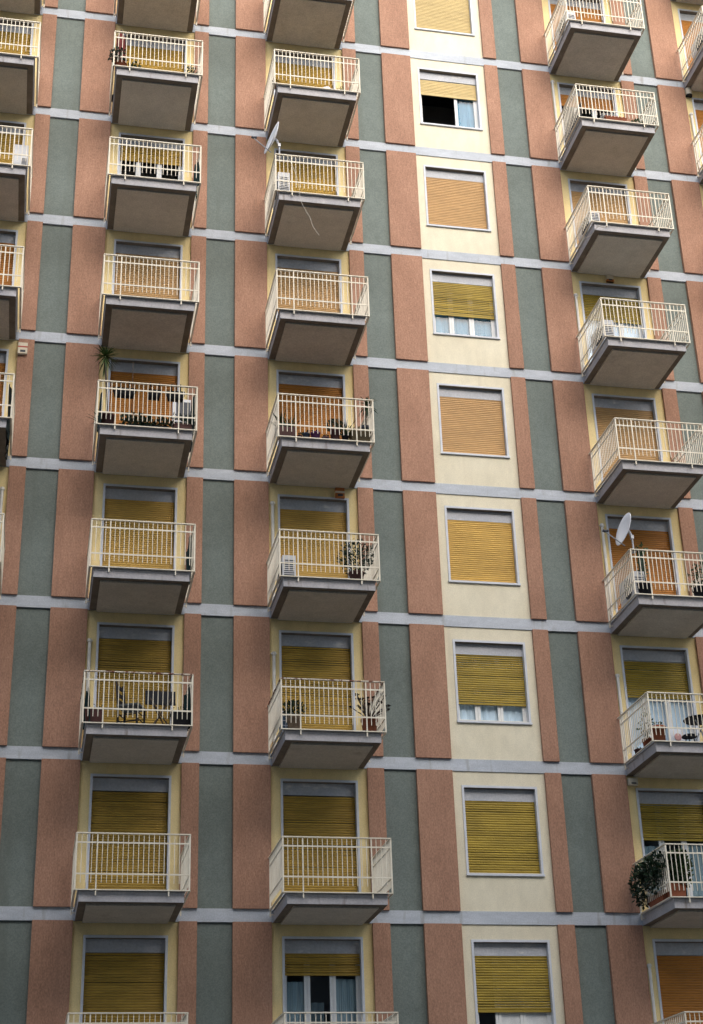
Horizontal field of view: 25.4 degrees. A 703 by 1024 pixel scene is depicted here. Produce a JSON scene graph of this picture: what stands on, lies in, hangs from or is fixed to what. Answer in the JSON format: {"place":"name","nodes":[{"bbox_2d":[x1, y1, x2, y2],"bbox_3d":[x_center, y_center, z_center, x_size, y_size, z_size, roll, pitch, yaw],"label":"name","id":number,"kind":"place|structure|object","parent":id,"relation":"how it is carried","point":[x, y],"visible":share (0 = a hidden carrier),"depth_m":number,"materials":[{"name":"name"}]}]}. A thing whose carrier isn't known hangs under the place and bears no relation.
{"place":"outdoors","nodes":[
{"label":"outdoors","id":0,"kind":"place"},
{"bbox_2d":[279,711,287,736],"bbox_3d":[-1.269,4.141,30.106,0.211,0.490,0.408,3,-26,-11],"label":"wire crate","id":1,"kind":"object","parent":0,"point":[284,724],"visible":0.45,"depth_m":29.93,"materials":[{"name":"metal"}]},
{"bbox_2d":[564,103,581,147],"bbox_3d":[5.447,-9.448,38.264,0.050,0.550,1.250,3,-26,-11],"label":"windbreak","id":2,"kind":"object","parent":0,"point":[580,111],"visible":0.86,"depth_m":38.18,"materials":[{"name":"plastic"}]},
{"bbox_2d":[682,733,696,740],"bbox_3d":[6.769,4.568,31.157,0.310,0.201,0.310,3,-26,-11],"label":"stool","id":3,"kind":"object","parent":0,"point":[688,736],"visible":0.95,"depth_m":31.13,"materials":[{"name":"black plastic"}]},
{"bbox_3d":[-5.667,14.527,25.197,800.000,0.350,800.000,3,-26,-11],"label":"road","id":4,"kind":"structure","parent":0,"visible":0},
{"bbox_2d":[0,0,702,1023],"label":"apartment building","id":5,"kind":"structure","parent":4,"relation":"on","point":[474,828],"depth_m":33.38,"materials":[{"name":"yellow paint"}]},
{"bbox_2d":[0,349,8,415],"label":"balcony door","id":6,"kind":"structure","parent":5,"relation":"in","point":[4,353],"depth_m":33.52,"materials":[{"name":"wood"}]},
{"bbox_2d":[5,384,11,459],"bbox_3d":[-7.000,-1.855,31.820,0.084,1.110,1.340,4,-26,-12],"label":"netting","id":7,"kind":"object","parent":5,"relation":"hanging from","point":[8,420],"visible":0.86,"depth_m":31.50,"materials":[{"name":"black fabric"}]},
{"bbox_2d":[0,229,17,285],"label":"balcony door","id":8,"kind":"structure","parent":5,"relation":"in","point":[7,237],"depth_m":34.86,"materials":[{"name":"wood"}]},
{"bbox_2d":[0,120,25,163],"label":"balcony door","id":9,"kind":"structure","parent":5,"relation":"in","point":[2,122],"depth_m":36.25,"materials":[{"name":"wood"}]},
{"bbox_2d":[0,19,33,54],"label":"balcony door","id":10,"kind":"structure","parent":5,"relation":"in","point":[13,30],"depth_m":37.56,"materials":[{"name":"wood"}]},
{"bbox_2d":[13,144,28,175],"bbox_3d":[-7.278,-7.629,34.275,0.300,0.680,0.564,3,-26,-11],"label":"air conditioner","id":11,"kind":"object","parent":5,"relation":"on","point":[25,160],"visible":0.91,"depth_m":34.07,"materials":[{"name":"white plastic"}]},
{"bbox_2d":[18,342,27,354],"bbox_3d":[-7.109,-3.532,33.673,0.204,0.270,0.074,3,-26,-11],"label":"alarm box","id":12,"kind":"object","parent":5,"relation":"attached to","point":[22,348],"visible":1,"depth_m":33.64,"materials":[{"name":"white plastic"}]},
{"bbox_2d":[83,687,89,729],"bbox_3d":[-4.959,3.675,29.176,0.144,0.780,0.620,3,-26,-11],"label":"netting","id":13,"kind":"object","parent":5,"relation":"on","point":[86,700],"visible":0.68,"depth_m":29.07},
{"bbox_2d":[84,704,102,721],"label":"potted plant","id":14,"kind":"object","parent":5,"relation":"on","point":[95,713],"visible":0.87,"depth_m":28.90,"materials":[{"name":"brown ceramic"}]},
{"bbox_2d":[96,393,102,447],"bbox_3d":[-5.176,-1.885,32.076,0.116,0.780,1.020,2,-26,-9],"label":"netting","id":15,"kind":"object","parent":5,"relation":"on","point":[100,409],"visible":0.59,"depth_m":31.69,"materials":[{"name":"fabric"}]},
{"bbox_2d":[91,345,117,423],"bbox_3d":[-5.087,-2.565,32.067,0.648,1.991,0.596,-8,-26,12],"label":"potted plant","id":16,"kind":"object","parent":5,"relation":"on","point":[106,355],"visible":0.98,"depth_m":32.28,"materials":[{"name":"green plant"}]},
{"bbox_2d":[108,46,127,68],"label":"potted plant","id":17,"kind":"object","parent":5,"relation":"on","point":[122,61],"visible":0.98,"depth_m":35.63,"materials":[{"name":"green plant"}]},
{"bbox_2d":[111,30,125,101],"bbox_3d":[-5.491,-10.613,36.913,0.360,2.120,0.360,3,-26,-11],"label":"folded parasol","id":18,"kind":"object","parent":5,"relation":"on","point":[120,40],"visible":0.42,"depth_m":37.09,"materials":[{"name":"red fabric"}]},
{"bbox_2d":[80,935,167,1022],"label":"balcony door","id":19,"kind":"structure","parent":5,"relation":"in","point":[155,947],"depth_m":28.64,"materials":[{"name":"plastic"}]},
{"bbox_2d":[113,380,135,398],"bbox_3d":[-4.659,-2.512,31.963,0.462,0.300,0.239,3,-26,-11],"label":"hanging box","id":20,"kind":"object","parent":5,"relation":"hanging from","point":[128,392],"visible":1,"depth_m":31.90,"materials":[{"name":"black plastic"}]},
{"bbox_2d":[85,774,171,889],"bbox_3d":[-4.253,6.311,29.727,1.557,2.596,0.250,3,-26,-11],"label":"balcony door","id":21,"kind":"structure","parent":5,"relation":"in","point":[137,787],"depth_m":29.84,"materials":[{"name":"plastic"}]},
{"bbox_2d":[115,681,145,723],"bbox_3d":[-4.208,3.709,29.549,0.515,0.999,0.456,-7,-26,11],"label":"chair","id":22,"kind":"object","parent":5,"relation":"on","point":[136,705],"visible":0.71,"depth_m":29.50,"materials":[{"name":"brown wood"}]},
{"bbox_2d":[118,411,148,425],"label":"potted plant","id":23,"kind":"object","parent":5,"relation":"on","point":[129,421],"visible":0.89,"depth_m":31.69,"materials":[{"name":"green plant"}]},
{"bbox_2d":[94,622,174,723],"bbox_3d":[-4.345,3.522,31.071,1.557,2.680,0.250,3,-26,-11],"label":"balcony door","id":24,"kind":"structure","parent":5,"relation":"in","point":[156,636],"depth_m":31.31,"materials":[{"name":"wood"}]},
{"bbox_2d":[128,61,141,67],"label":"potted plant","id":25,"kind":"object","parent":5,"relation":"on","point":[135,62],"visible":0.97,"depth_m":35.69,"materials":[{"name":"green plant"}]},
{"bbox_2d":[100,483,177,568],"bbox_3d":[-4.438,0.698,32.433,1.557,2.672,0.250,3,-26,-11],"label":"balcony door","id":26,"kind":"structure","parent":5,"relation":"in","point":[128,496],"depth_m":32.64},
{"bbox_2d":[108,357,179,427],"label":"balcony door","id":27,"kind":"structure","parent":5,"relation":"in","point":[151,370],"depth_m":34.13,"materials":[{"name":"wood"}]},
{"bbox_2d":[112,239,182,299],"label":"balcony door","id":28,"kind":"structure","parent":5,"relation":"in","point":[121,247],"depth_m":35.42,"materials":[{"name":"wood"}]},
{"bbox_2d":[117,132,184,179],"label":"balcony door","id":29,"kind":"structure","parent":5,"relation":"in","point":[143,152],"depth_m":36.85,"materials":[{"name":"plastic"}]},
{"bbox_2d":[135,413,172,427],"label":"potted plant","id":30,"kind":"object","parent":5,"relation":"on","point":[155,423],"visible":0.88,"depth_m":31.85,"materials":[{"name":"green plant"}]},
{"bbox_2d":[147,382,160,400],"bbox_3d":[-4.061,-2.477,32.077,0.273,0.300,0.239,3,-26,-11],"label":"hanging box","id":31,"kind":"object","parent":5,"relation":"hanging from","point":[149,394],"visible":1,"depth_m":32.01,"materials":[{"name":"black plastic"}]},
{"bbox_2d":[123,34,185,71],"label":"balcony door","id":32,"kind":"structure","parent":5,"relation":"in","point":[136,42],"depth_m":38.19,"materials":[{"name":"plastic"}]},
{"bbox_2d":[145,691,175,723],"bbox_3d":[-3.651,3.830,29.683,0.580,0.879,0.431,3,-26,-11],"label":"folding table","id":33,"kind":"object","parent":5,"relation":"on","point":[160,697],"visible":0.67,"depth_m":29.77,"materials":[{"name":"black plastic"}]},
{"bbox_2d":[166,384,184,402],"bbox_3d":[-3.630,-2.451,32.159,0.378,0.300,0.239,3,-26,-11],"label":"hanging box","id":34,"kind":"object","parent":5,"relation":"hanging from","point":[172,398],"visible":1,"depth_m":32.09,"materials":[{"name":"black plastic"}]},
{"bbox_2d":[169,706,189,730],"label":"potted plant","id":35,"kind":"object","parent":5,"relation":"on","point":[185,720],"visible":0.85,"depth_m":29.20,"materials":[{"name":"black plant"}]},
{"bbox_2d":[171,400,190,427],"bbox_3d":[-3.615,-1.767,32.993,0.380,1.270,0.286,3,-26,-11],"label":"air conditioner","id":36,"kind":"object","parent":5,"relation":"on","point":[187,405],"visible":0.21,"depth_m":33.05,"materials":[{"name":"metal"}]},
{"bbox_2d":[171,413,194,428],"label":"potted plant","id":37,"kind":"object","parent":5,"relation":"on","point":[183,425],"visible":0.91,"depth_m":31.92,"materials":[{"name":"green plant"}]},
{"bbox_2d":[183,687,190,728],"bbox_3d":[-3.153,3.817,29.662,0.144,0.840,0.940,3,-26,-11],"label":"netting","id":38,"kind":"object","parent":5,"relation":"on","point":[189,702],"visible":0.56,"depth_m":29.39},
{"bbox_2d":[186,536,191,584],"bbox_3d":[-3.237,0.982,30.963,0.117,0.800,0.860,3,-26,-9],"label":"netting","id":39,"kind":"object","parent":5,"relation":"on","point":[188,554],"visible":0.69,"depth_m":30.68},
{"bbox_2d":[185,65,196,73],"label":"potted plant","id":40,"kind":"object","parent":5,"relation":"on","point":[190,71],"visible":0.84,"depth_m":36.03,"materials":[{"name":"green plant"}]},
{"bbox_2d":[189,396,194,452],"bbox_3d":[-3.348,-1.782,32.461,0.116,0.820,1.160,3,-26,-9],"label":"netting","id":41,"kind":"object","parent":5,"relation":"on","point":[192,422],"visible":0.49,"depth_m":32.06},
{"bbox_2d":[193,162,199,198],"bbox_3d":[-3.487,-7.462,34.926,0.122,0.720,0.660,3,-26,-11],"label":"netting","id":42,"kind":"object","parent":5,"relation":"on","point":[195,179],"visible":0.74,"depth_m":34.72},
{"bbox_2d":[251,121,280,158],"bbox_3d":[-1.883,-8.436,35.401,0.657,0.912,0.637,-8,-26,13],"label":"satellite dish","id":43,"kind":"object","parent":5,"relation":"attached to","point":[272,138],"visible":1,"depth_m":35.38,"materials":[{"name":"metal"}]},
{"bbox_2d":[273,172,289,208],"bbox_3d":[-1.604,-7.231,35.429,0.286,0.630,0.784,3,-26,-11],"label":"air conditioner","id":44,"kind":"object","parent":5,"relation":"on","point":[281,185],"visible":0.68,"depth_m":35.13,"materials":[{"name":"white plastic"}]},
{"bbox_2d":[277,555,295,587],"bbox_3d":[-1.331,1.308,31.538,0.286,0.600,0.784,3,-26,-11],"label":"air conditioner","id":45,"kind":"object","parent":5,"relation":"on","point":[288,570],"visible":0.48,"depth_m":31.23,"materials":[{"name":"white plastic"}]},
{"bbox_2d":[269,409,306,440],"bbox_3d":[-1.361,-1.767,32.523,0.889,0.730,0.706,13,-29,-28],"label":"potted plant","id":46,"kind":"object","parent":5,"relation":"on","point":[283,431],"visible":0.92,"depth_m":32.34,"materials":[{"name":"green plant"}]},
{"bbox_2d":[282,699,306,728],"bbox_3d":[-1.099,3.896,29.753,0.531,0.656,0.513,3,-26,-11],"label":"potted plant","id":47,"kind":"object","parent":5,"relation":"on","point":[292,722],"visible":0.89,"depth_m":29.67,"materials":[{"name":"green plant"}]},
{"bbox_2d":[273,49,335,93],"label":"balcony door","id":48,"kind":"structure","parent":5,"relation":"in","point":[318,67],"depth_m":38.88,"materials":[{"name":"plastic"}]},
{"bbox_2d":[302,430,309,436],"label":"potted plant","id":49,"kind":"object","parent":5,"relation":"on","point":[306,434],"visible":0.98,"depth_m":32.40,"materials":[{"name":"black plastic"}]},
{"bbox_2d":[274,148,338,195],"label":"balcony door","id":50,"kind":"structure","parent":5,"relation":"in","point":[321,180],"depth_m":37.51,"materials":[{"name":"plastic"}]},
{"bbox_2d":[275,253,342,318],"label":"balcony door","id":51,"kind":"structure","parent":5,"relation":"in","point":[282,261],"depth_m":36.13,"materials":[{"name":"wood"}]},
{"bbox_2d":[276,369,345,445],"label":"balcony door","id":52,"kind":"structure","parent":5,"relation":"in","point":[287,380],"depth_m":34.81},
{"bbox_2d":[278,494,350,577],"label":"balcony door","id":53,"kind":"structure","parent":5,"relation":"in","point":[299,506],"depth_m":33.38,"materials":[{"name":"plastic"}]},
{"bbox_2d":[310,430,319,437],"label":"potted plant","id":54,"kind":"object","parent":5,"relation":"on","point":[314,435],"visible":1,"depth_m":32.42,"materials":[{"name":"purple plant"}]},
{"bbox_2d":[279,630,355,729],"bbox_3d":[-0.713,3.736,31.764,1.557,2.680,0.250,3,-26,-11],"label":"balcony door","id":55,"kind":"structure","parent":5,"relation":"in","point":[304,641],"depth_m":31.97,"materials":[{"name":"plastic"}]},
{"bbox_2d":[280,779,360,895],"bbox_3d":[-0.621,6.526,30.420,1.557,2.596,0.250,3,-26,-11],"label":"balcony door","id":56,"kind":"structure","parent":5,"relation":"in","point":[306,791],"depth_m":30.55,"materials":[{"name":"plastic"}]},
{"bbox_2d":[282,936,365,1023],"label":"balcony door","id":57,"kind":"structure","parent":5,"relation":"in","point":[345,954],"depth_m":29.38,"materials":[{"name":"plastic"}]},
{"bbox_2d":[327,418,344,438],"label":"potted plant","id":58,"kind":"object","parent":5,"relation":"on","point":[334,432],"visible":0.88,"depth_m":32.57,"materials":[{"name":"green plant"}]},
{"bbox_2d":[335,487,344,498],"bbox_3d":[-0.253,-0.415,33.735,0.204,0.250,0.074,3,-26,-11],"label":"alarm box","id":59,"kind":"object","parent":5,"relation":"attached to","point":[340,493],"visible":1,"depth_m":33.70,"materials":[{"name":"beige plastic"}]},
{"bbox_2d":[328,421,358,439],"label":"potted plant","id":60,"kind":"object","parent":5,"relation":"on","point":[345,436],"visible":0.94,"depth_m":32.58,"materials":[{"name":"green plant"}]},
{"bbox_2d":[336,539,373,578],"bbox_3d":[0.086,1.005,31.459,0.777,0.993,0.787,3,-26,-11],"label":"potted plant","id":61,"kind":"object","parent":5,"relation":"on","point":[356,574],"visible":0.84,"depth_m":31.38,"materials":[{"name":"green plant"}]},
{"bbox_2d":[349,426,370,440],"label":"potted plant","id":62,"kind":"object","parent":5,"relation":"on","point":[361,436],"visible":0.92,"depth_m":32.58,"materials":[{"name":"brown plant"}]},
{"bbox_2d":[358,396,376,430],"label":"potted plant","id":63,"kind":"object","parent":5,"relation":"on","point":[365,426],"visible":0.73,"depth_m":33.11,"materials":[{"name":"green plant"}]},
{"bbox_2d":[349,693,390,730],"bbox_3d":[0.360,3.894,30.123,0.814,0.894,0.561,3,-26,-11],"label":"potted plant","id":64,"kind":"object","parent":5,"relation":"on","point":[373,727],"visible":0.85,"depth_m":30.06,"materials":[{"name":"green plant"}]},
{"bbox_2d":[413,0,474,36],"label":"window","id":65,"kind":"structure","parent":5,"relation":"in","point":[453,6],"depth_m":40.56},
{"bbox_2d":[417,67,482,130],"bbox_3d":[2.451,-10.374,39.352,1.609,1.824,0.270,3,-26,-11],"label":"window","id":66,"kind":"structure","parent":5,"relation":"in","point":[464,87],"depth_m":39.50,"materials":[{"name":"white paint"}]},
{"bbox_2d":[423,165,490,231],"bbox_3d":[2.542,-7.600,38.015,1.609,1.824,0.270,3,-26,-11],"label":"window","id":67,"kind":"structure","parent":5,"relation":"in","point":[455,177],"depth_m":38.03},
{"bbox_2d":[430,269,499,339],"bbox_3d":[2.633,-4.845,36.687,1.609,1.824,0.270,3,-26,-11],"label":"window","id":68,"kind":"structure","parent":5,"relation":"in","point":[464,304],"depth_m":36.72,"materials":[{"name":"white paint"}]},
{"bbox_2d":[437,383,509,458],"bbox_3d":[2.725,-2.027,35.329,1.609,1.824,0.270,3,-26,-11],"label":"window","id":69,"kind":"structure","parent":5,"relation":"in","point":[456,393],"depth_m":35.34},
{"bbox_2d":[444,505,520,585],"bbox_3d":[2.817,0.771,33.979,1.609,1.824,0.270,3,-26,-11],"label":"window","id":70,"kind":"structure","parent":5,"relation":"in","point":[462,517],"depth_m":33.98,"materials":[{"name":"wood"}]},
{"bbox_2d":[452,639,532,724],"bbox_3d":[2.910,3.591,32.620,1.609,1.824,0.270,3,-26,-11],"label":"window","id":71,"kind":"structure","parent":5,"relation":"in","point":[491,677],"depth_m":32.62,"materials":[{"name":"white paint"}]},
{"bbox_2d":[461,785,544,876],"bbox_3d":[3.002,6.419,31.257,1.609,1.824,0.270,3,-26,-11],"label":"window","id":72,"kind":"structure","parent":5,"relation":"in","point":[513,798],"depth_m":31.26,"materials":[{"name":"wood"}]},
{"bbox_2d":[471,939,556,1023],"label":"window","id":73,"kind":"structure","parent":5,"relation":"in","point":[521,983],"depth_m":29.99,"materials":[{"name":"white paint"}]},
{"bbox_2d":[555,11,575,45],"bbox_3d":[5.460,-12.242,39.660,0.286,0.630,0.784,3,-26,-11],"label":"air conditioner","id":74,"kind":"object","parent":5,"relation":"on","point":[571,16],"visible":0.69,"depth_m":39.44,"materials":[{"name":"white plastic"}]},
{"bbox_2d":[548,0,605,52],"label":"balcony door","id":75,"kind":"structure","parent":5,"relation":"in","point":[551,3],"depth_m":41.64,"materials":[{"name":"plastic"}]},
{"bbox_2d":[557,82,617,150],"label":"balcony door","id":76,"kind":"structure","parent":5,"relation":"in","point":[564,89],"depth_m":40.30,"materials":[{"name":"plastic"}]},
{"bbox_2d":[578,211,599,245],"bbox_3d":[5.643,-6.678,36.978,0.286,0.550,0.784,3,-26,-11],"label":"air conditioner","id":77,"kind":"object","parent":5,"relation":"on","point":[595,218],"visible":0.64,"depth_m":36.73,"materials":[{"name":"white plastic"}]},
{"bbox_2d":[568,178,631,251],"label":"balcony door","id":78,"kind":"structure","parent":5,"relation":"in","point":[576,186],"depth_m":38.90,"materials":[{"name":"plastic"}]},
{"bbox_2d":[591,320,614,356],"bbox_3d":[5.744,-3.917,35.592,0.286,0.630,0.784,3,-26,-11],"label":"air conditioner","id":79,"kind":"object","parent":5,"relation":"on","point":[610,333],"visible":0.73,"depth_m":35.36,"materials":[{"name":"white plastic"}]},
{"bbox_2d":[606,275,613,282],"bbox_3d":[6.258,-5.660,37.731,0.174,0.220,0.074,3,-26,-11],"label":"alarm box","id":80,"kind":"object","parent":5,"relation":"attached to","point":[609,278],"visible":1,"depth_m":37.70,"materials":[{"name":"plastic"}]},
{"bbox_2d":[579,281,646,364],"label":"balcony door","id":81,"kind":"structure","parent":5,"relation":"in","point":[590,292],"depth_m":37.55,"materials":[{"name":"plastic"}]},
{"bbox_2d":[603,113,626,120],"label":"potted plant","id":82,"kind":"object","parent":5,"relation":"on","point":[615,118],"visible":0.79,"depth_m":37.90,"materials":[{"name":"orange plant"}]},
{"bbox_2d":[602,513,635,553],"bbox_3d":[5.636,0.454,32.730,0.631,0.881,0.604,-11,-27,18],"label":"satellite dish","id":83,"kind":"object","parent":5,"relation":"attached to","point":[623,530],"visible":1,"depth_m":32.76,"materials":[{"name":"metal"}]},
{"bbox_2d":[592,393,662,482],"bbox_3d":[6.362,-1.467,35.865,1.557,2.648,0.250,3,-26,-11],"label":"balcony door","id":84,"kind":"structure","parent":5,"relation":"in","point":[613,405],"depth_m":36.13,"materials":[{"name":"plastic"}]},
{"bbox_2d":[619,571,644,609],"bbox_3d":[5.932,1.693,32.866,0.286,0.630,0.784,3,-26,-11],"label":"air conditioner","id":85,"kind":"object","parent":5,"relation":"on","point":[629,596],"visible":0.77,"depth_m":32.65,"materials":[{"name":"white plastic"}]},
{"bbox_2d":[627,778,637,785],"bbox_3d":[5.794,5.567,32.108,0.190,0.140,0.124,3,-26,-11],"label":"wall lamp","id":86,"kind":"object","parent":5,"relation":"attached to","point":[632,781],"visible":1,"depth_m":32.06,"materials":[{"name":"white plastic"}]},
{"bbox_2d":[635,542,650,593],"bbox_3d":[6.108,1.216,32.730,0.354,1.360,0.344,-20,-31,33],"label":"potted plant","id":87,"kind":"object","parent":5,"relation":"on","point":[645,590],"visible":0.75,"depth_m":32.67,"materials":[{"name":"green plant"}]},
{"bbox_2d":[605,514,680,612],"bbox_3d":[6.454,1.342,34.511,1.557,2.672,0.250,3,-26,-11],"label":"balcony door","id":88,"kind":"structure","parent":5,"relation":"in","point":[640,526],"depth_m":34.78,"materials":[{"name":"plastic"}]},
{"bbox_2d":[637,708,654,746],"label":"potted plant","id":89,"kind":"object","parent":5,"relation":"on","point":[647,741],"visible":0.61,"depth_m":31.36,"materials":[{"name":"green plant"}]},
{"bbox_2d":[628,849,674,909],"bbox_3d":[5.901,7.145,30.345,0.663,1.017,1.672,7,-27,-18],"label":"potted plant","id":90,"kind":"object","parent":5,"relation":"on","point":[647,875],"visible":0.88,"depth_m":30.30,"materials":[{"name":"green plant"}]},
{"bbox_2d":[650,721,665,739],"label":"potted plant","id":91,"kind":"object","parent":5,"relation":"on","point":[658,736],"visible":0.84,"depth_m":30.99,"materials":[{"name":"brown plant"}]},
{"bbox_2d":[620,645,699,755],"bbox_3d":[6.547,4.166,33.149,1.557,2.680,0.250,3,-26,-11],"label":"balcony door","id":92,"kind":"structure","parent":5,"relation":"in","point":[644,668],"depth_m":33.41,"materials":[{"name":"plastic"}]},
{"bbox_2d":[635,788,702,907],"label":"balcony door","id":93,"kind":"structure","parent":5,"relation":"in","point":[656,800],"depth_m":32.08,"materials":[{"name":"plastic"}]},
{"bbox_2d":[668,729,684,740],"bbox_3d":[6.571,4.547,31.401,0.360,0.360,0.112,3,-26,-11],"label":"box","id":94,"kind":"object","parent":5,"relation":"on","point":[675,737],"visible":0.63,"depth_m":31.38,"materials":[{"name":"white plastic"}]},
{"bbox_2d":[652,939,702,1023],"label":"balcony door","id":95,"kind":"structure","parent":5,"relation":"in","point":[670,955],"depth_m":30.67,"materials":[{"name":"plastic"}]},
{"bbox_2d":[667,847,693,896],"bbox_3d":[6.287,6.903,29.864,0.588,1.012,0.473,3,-26,-11],"label":"potted plant","id":96,"kind":"object","parent":5,"relation":"on","point":[678,892],"visible":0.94,"depth_m":29.77,"materials":[{"name":"green plant"}]},
{"bbox_2d":[685,87,691,97],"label":"wall lamp","id":97,"kind":"object","parent":5,"relation":"attached to","point":[688,92],"visible":1,"depth_m":40.85,"materials":[{"name":"white plastic"}]},
{"bbox_2d":[677,8,702,71],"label":"balcony door","id":98,"kind":"structure","parent":5,"relation":"in","point":[686,17],"depth_m":42.21,"materials":[{"name":"plastic"}]},
{"bbox_2d":[683,714,702,740],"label":"round table","id":99,"kind":"object","parent":5,"relation":"on","point":[686,720],"visible":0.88,"depth_m":31.57,"materials":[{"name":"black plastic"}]},
{"bbox_2d":[687,562,702,595],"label":"potted plant","id":100,"kind":"object","parent":5,"relation":"on","point":[696,593],"visible":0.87,"depth_m":32.79,"materials":[{"name":"green plant"}]},
{"bbox_2d":[691,26,702,62],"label":"air conditioner","id":101,"kind":"object","parent":5,"relation":"on","point":[698,45],"visible":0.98,"depth_m":40.31,"materials":[{"name":"white plastic"}]},
{"bbox_2d":[692,98,702,163],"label":"balcony door","id":102,"kind":"structure","parent":5,"relation":"in","point":[697,103],"depth_m":40.81,"materials":[{"name":"plastic"}]}
]}

